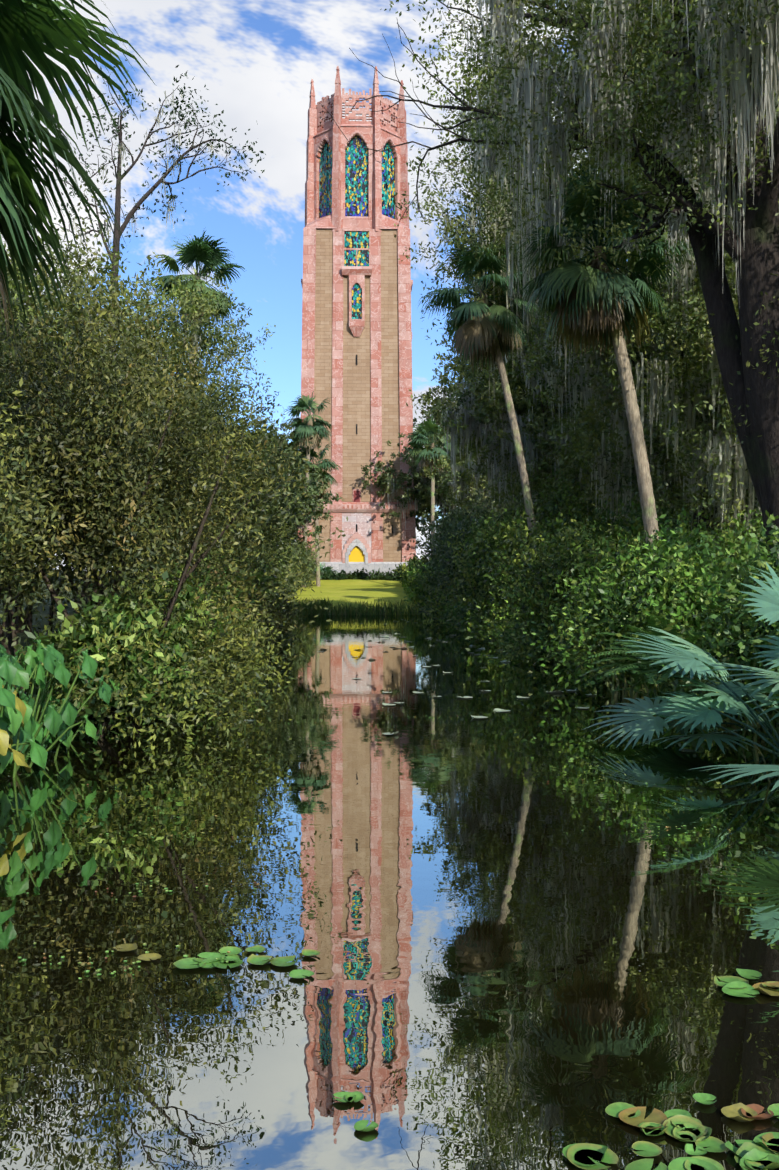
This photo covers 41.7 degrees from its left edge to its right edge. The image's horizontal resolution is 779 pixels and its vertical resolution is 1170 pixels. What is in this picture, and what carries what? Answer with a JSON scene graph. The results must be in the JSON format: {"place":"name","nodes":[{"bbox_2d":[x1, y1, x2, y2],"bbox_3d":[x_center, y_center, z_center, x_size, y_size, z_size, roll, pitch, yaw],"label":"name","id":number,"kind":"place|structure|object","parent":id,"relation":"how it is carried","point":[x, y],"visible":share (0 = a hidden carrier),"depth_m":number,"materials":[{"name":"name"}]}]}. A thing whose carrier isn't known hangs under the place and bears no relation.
{"place":"outdoors","nodes":[
{"label":"outdoors","id":0,"kind":"place"},
{"bbox_2d":[1,0,720,571],"label":"sky","id":1,"kind":"structure","parent":0,"point":[258,60],"materials":[{"name":"blue"}]},
{"bbox_2d":[0,570,777,727],"bbox_3d":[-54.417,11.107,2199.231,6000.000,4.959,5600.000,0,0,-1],"label":"ground","id":2,"kind":"structure","parent":0,"point":[345,590],"depth_m":81.89,"materials":[{"name":"green plant"}]},
{"bbox_2d":[0,155,347,754],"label":"shrubs","id":3,"kind":"object","parent":2,"relation":"on","point":[89,444],"visible":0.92,"depth_m":11.45,"materials":[{"name":"green plant"}]},
{"bbox_2d":[298,66,416,574],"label":"tower","id":4,"kind":"structure","parent":2,"relation":"on","point":[356,356],"depth_m":123.59,"materials":[{"name":"pink stone"}]},
{"bbox_2d":[0,615,777,776],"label":"leafy plants","id":5,"kind":"object","parent":2,"relation":"on","point":[16,712],"depth_m":9.26,"materials":[{"name":"green plant"}]},
{"bbox_2d":[0,207,778,742],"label":"shrub foliage","id":6,"kind":"object","parent":2,"relation":"on","point":[586,587],"visible":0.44,"depth_m":25.52,"materials":[{"name":"green plant"}]},
{"bbox_2d":[0,0,778,737],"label":"tree branches","id":7,"kind":"object","parent":2,"relation":"on","point":[760,264],"visible":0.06,"depth_m":14.51,"materials":[{"name":"brown plant"}]},
{"bbox_2d":[0,596,778,781],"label":"bank grass","id":8,"kind":"structure","parent":2,"relation":"on","point":[308,610],"depth_m":23.25,"materials":[{"name":"green plant"}]},
{"bbox_2d":[0,0,778,755],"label":"palm","id":9,"kind":"object","parent":2,"relation":"on","point":[586,314],"depth_m":21.38,"materials":[{"name":"green plant"}]},
{"bbox_2d":[27,0,778,543],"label":"oak foliage","id":10,"kind":"object","parent":2,"relation":"on","point":[481,86],"visible":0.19,"depth_m":15.52,"materials":[{"name":"green plant"}]},
{"bbox_2d":[23,0,778,556],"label":"spanish moss","id":11,"kind":"object","parent":10,"relation":"hanging from","point":[739,86],"visible":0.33,"depth_m":16.96,"materials":[{"name":"plant"}]},
{"bbox_2d":[315,562,778,800],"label":"palm fronds","id":12,"kind":"object","parent":2,"relation":"on","point":[696,706],"visible":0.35,"depth_m":9.52,"materials":[{"name":"green plant"}]},
{"bbox_2d":[0,615,778,1169],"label":"water","id":13,"kind":"structure","parent":0,"point":[506,971],"depth_m":4.74,"materials":[{"name":"liquid"}]},
{"bbox_2d":[1,619,778,1169],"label":"lily pads","id":14,"kind":"object","parent":13,"relation":"on","point":[759,1153],"visible":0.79,"depth_m":3.00,"materials":[{"name":"green plant"}]}
]}

